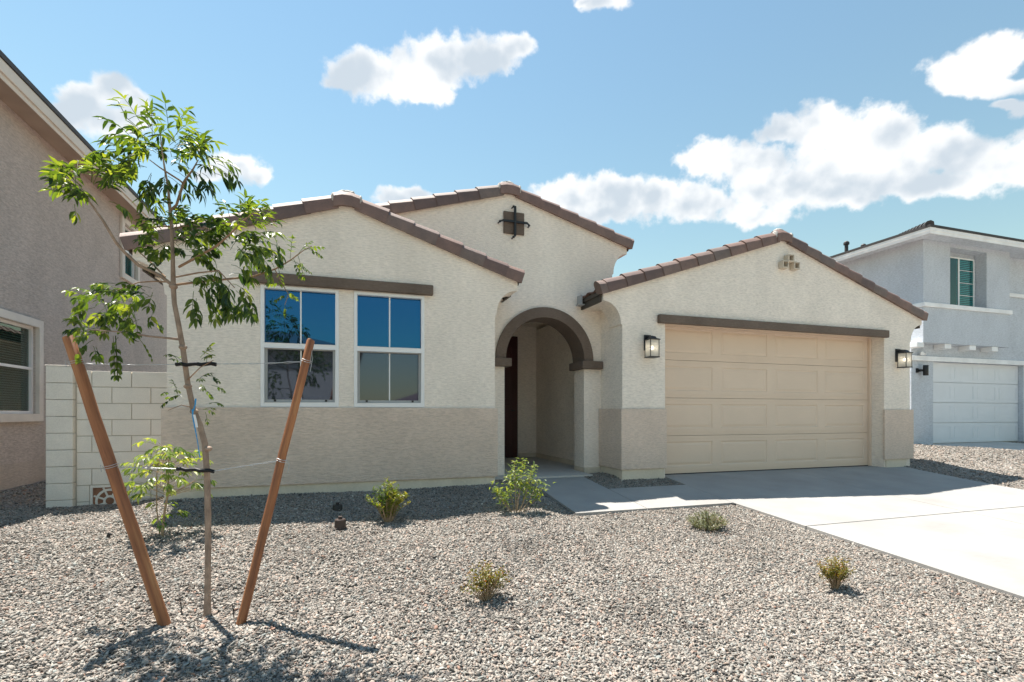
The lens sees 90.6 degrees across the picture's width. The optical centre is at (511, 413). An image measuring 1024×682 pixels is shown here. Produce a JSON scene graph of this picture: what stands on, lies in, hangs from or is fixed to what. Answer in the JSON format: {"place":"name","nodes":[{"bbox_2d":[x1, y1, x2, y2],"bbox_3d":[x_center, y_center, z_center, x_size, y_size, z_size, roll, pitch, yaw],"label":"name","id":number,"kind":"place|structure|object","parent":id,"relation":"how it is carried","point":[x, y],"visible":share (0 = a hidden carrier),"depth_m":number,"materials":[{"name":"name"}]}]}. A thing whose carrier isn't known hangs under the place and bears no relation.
{"place":"outdoors","nodes":[
{"label":"outdoors","id":0,"kind":"place"},
{"bbox_2d":[333,502,342,510],"bbox_3d":[-1.847,1.006,5.366,0.100,0.132,0.100,0,0,-18],"label":"valve cap","id":1,"kind":"object","parent":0,"point":[337,506],"visible":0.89,"depth_m":5.33,"materials":[{"name":"black plastic"}]},
{"bbox_2d":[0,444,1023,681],"bbox_3d":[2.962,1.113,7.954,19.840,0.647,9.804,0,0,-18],"label":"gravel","id":2,"kind":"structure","parent":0,"point":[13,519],"depth_m":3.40,"materials":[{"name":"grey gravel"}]},
{"bbox_2d":[120,438,216,535],"bbox_3d":[-2.992,0.652,4.422,0.733,0.879,0.675,0,0,37],"label":"sapling shrub","id":3,"kind":"object","parent":2,"relation":"on","point":[167,476],"visible":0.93,"depth_m":4.34,"materials":[{"name":"green plant"}]},
{"bbox_2d":[37,88,325,616],"bbox_3d":[-2.068,-0.377,3.001,1.803,3.235,0.884,0,0,-2],"label":"young tree","id":4,"kind":"object","parent":2,"relation":"on","point":[123,171],"visible":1,"depth_m":2.97,"materials":[{"name":"green plant"}]},
{"bbox_2d":[192,399,199,457],"bbox_3d":[-1.856,0.087,2.979,0.062,0.350,0.014,0,0,10],"label":"nursery tag","id":5,"kind":"object","parent":4,"relation":"hanging from","point":[195,420],"visible":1,"depth_m":2.98,"materials":[{"name":"blue plastic"}]},
{"bbox_2d":[334,516,346,530],"bbox_3d":[-1.611,1.047,4.753,0.116,0.168,0.115,0,0,-18],"label":"cleanout cap","id":6,"kind":"object","parent":2,"relation":"on","point":[340,523],"visible":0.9,"depth_m":4.71,"materials":[{"name":"plastic"}]},
{"bbox_2d":[366,477,410,522],"bbox_3d":[-1.232,0.863,5.019,0.354,0.464,0.406,0,0,41],"label":"bushy shrub","id":7,"kind":"object","parent":2,"relation":"on","point":[388,512],"visible":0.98,"depth_m":4.99,"materials":[{"name":"green plant"}]},
{"bbox_2d":[460,559,511,600],"bbox_3d":[-0.171,1.118,3.357,0.372,0.279,0.295,0,0,-18],"label":"red tipped shrub","id":8,"kind":"object","parent":2,"relation":"on","point":[489,581],"visible":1,"depth_m":3.34,"materials":[{"name":"green plant"}]},
{"bbox_2d":[489,457,554,512],"bbox_3d":[0.105,0.790,5.491,0.733,0.625,0.365,0,0,-18],"label":"leafy shrub","id":9,"kind":"object","parent":2,"relation":"on","point":[520,485],"visible":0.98,"depth_m":5.46,"materials":[{"name":"green plant"}]},
{"bbox_2d":[816,556,855,589],"bbox_3d":[2.445,1.216,3.855,0.297,0.295,0.269,0,0,-18],"label":"red tipped shrub","id":10,"kind":"object","parent":2,"relation":"on","point":[835,573],"visible":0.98,"depth_m":3.84,"materials":[{"name":"green plant"}]},
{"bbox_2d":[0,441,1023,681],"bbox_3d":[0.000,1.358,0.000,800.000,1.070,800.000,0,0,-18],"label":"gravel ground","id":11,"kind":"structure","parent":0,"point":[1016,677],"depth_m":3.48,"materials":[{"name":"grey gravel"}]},
{"bbox_2d":[0,50,166,489],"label":"taupe house","id":12,"kind":"structure","parent":11,"relation":"on","point":[49,251],"depth_m":8.19,"materials":[{"name":"paint"}]},
{"bbox_2d":[0,308,43,421],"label":"window","id":13,"kind":"structure","parent":12,"relation":"in","point":[12,374],"depth_m":7.83,"materials":[{"name":"white plastic"}]},
{"bbox_2d":[120,215,139,284],"bbox_3d":[-9.013,-3.675,11.500,0.659,1.360,1.000,0,0,-18],"label":"window","id":14,"kind":"structure","parent":12,"relation":"in","point":[124,266],"depth_m":11.48,"materials":[{"name":"white plastic"}]},
{"bbox_2d":[45,365,166,507],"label":"block wall","id":15,"kind":"structure","parent":11,"relation":"on","point":[129,404],"depth_m":6.14,"materials":[{"name":"beige concrete"}]},
{"bbox_2d":[62,335,170,625],"bbox_3d":[-2.260,0.474,2.932,0.066,1.979,0.064,-20,-2,5],"label":"tree stake","id":16,"kind":"object","parent":11,"relation":"on","point":[138,545],"visible":0.85,"depth_m":2.91,"materials":[{"name":"brown wood"}]},
{"bbox_2d":[65,352,312,370],"bbox_3d":[-1.914,-0.332,3.031,1.356,0.141,0.153,0,0,-10],"label":"tree tie","id":17,"kind":"object","parent":16,"relation":"attached to","point":[195,364],"visible":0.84,"depth_m":2.99,"materials":[{"name":"metal"}]},
{"bbox_2d":[100,458,288,472],"bbox_3d":[-1.863,0.316,3.008,1.025,0.093,0.081,0,0,-9],"label":"tree tie","id":18,"kind":"object","parent":16,"relation":"attached to","point":[194,469],"visible":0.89,"depth_m":2.99,"materials":[{"name":"metal"}]},
{"bbox_2d":[236,338,314,625],"bbox_3d":[-1.440,0.475,3.059,0.053,1.945,0.053,18,-12,-41],"label":"tree stake","id":19,"kind":"object","parent":11,"relation":"on","point":[267,517],"visible":0.88,"depth_m":3.04,"materials":[{"name":"brown wood"}]},
{"bbox_2d":[119,181,928,500],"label":"stucco house","id":20,"kind":"structure","parent":11,"relation":"on","point":[475,335],"depth_m":7.67,"materials":[{"name":"beige paint"}]},
{"bbox_2d":[260,284,338,406],"bbox_3d":[-2.561,-0.800,6.146,0.875,1.445,0.112,0,0,-18],"label":"window","id":21,"kind":"structure","parent":20,"relation":"in","point":[315,316],"depth_m":6.14,"materials":[{"name":"blue glass"}]},
{"bbox_2d":[354,291,423,407],"bbox_3d":[-1.564,-0.800,6.474,0.873,1.445,0.112,0,0,-18],"label":"window","id":22,"kind":"structure","parent":20,"relation":"in","point":[389,328],"depth_m":6.47,"materials":[{"name":"blue glass"}]},
{"bbox_2d":[504,336,517,457],"bbox_3d":[-0.341,-0.355,10.675,0.980,2.580,0.140,0,0,-18],"label":"front door","id":23,"kind":"structure","parent":20,"relation":"in","point":[510,373],"depth_m":10.78,"materials":[{"name":"red paint"}]},
{"bbox_2d":[665,324,871,474],"bbox_3d":[4.518,-0.238,8.872,4.712,2.486,0.125,0,0,-18],"label":"garage door","id":24,"kind":"structure","parent":20,"relation":"in","point":[737,400],"depth_m":8.81,"materials":[{"name":"beige paint"}]},
{"bbox_2d":[685,508,729,530],"bbox_3d":[2.090,1.131,5.431,0.459,0.231,0.469,0,0,-18],"label":"grey green shrub","id":25,"kind":"object","parent":11,"relation":"on","point":[714,524],"visible":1,"depth_m":5.38,"materials":[{"name":"green plant"}]},
{"bbox_2d":[830,220,1023,444],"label":"pale grey house","id":26,"kind":"structure","parent":11,"relation":"on","point":[963,288],"depth_m":14.26,"materials":[{"name":"paint"}]},
{"bbox_2d":[950,256,973,306],"bbox_3d":[12.445,-3.652,14.177,1.308,1.396,0.102,0,0,-18],"label":"window","id":27,"kind":"structure","parent":26,"relation":"in","point":[961,269],"depth_m":14.24,"materials":[{"name":"teal glass"}]},
{"bbox_2d":[933,362,1023,442],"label":"garage door","id":28,"kind":"structure","parent":26,"relation":"in","point":[972,402],"depth_m":14.69,"materials":[{"name":"white paint"}]},
{"bbox_2d":[0,0,1023,276],"label":"sky","id":29,"kind":"structure","parent":0,"point":[678,128],"materials":[{"name":"blue"}]},
{"bbox_2d":[495,457,592,479],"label":"porch floor","id":30,"kind":"structure","parent":0,"point":[546,468],"depth_m":8.51,"materials":[{"name":"concrete"}]},
{"bbox_2d":[528,477,732,515],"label":"walkway","id":31,"kind":"structure","parent":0,"point":[580,496],"depth_m":6.61,"materials":[{"name":"concrete"}]},
{"bbox_2d":[665,466,1023,598],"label":"driveway","id":32,"kind":"structure","parent":0,"point":[971,531],"depth_m":6.26,"materials":[{"name":"concrete"}]},
{"bbox_2d":[926,442,1023,449],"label":"neighbour driveway","id":33,"kind":"structure","parent":0,"point":[1009,445],"depth_m":13.96,"materials":[{"name":"concrete"}]}
]}

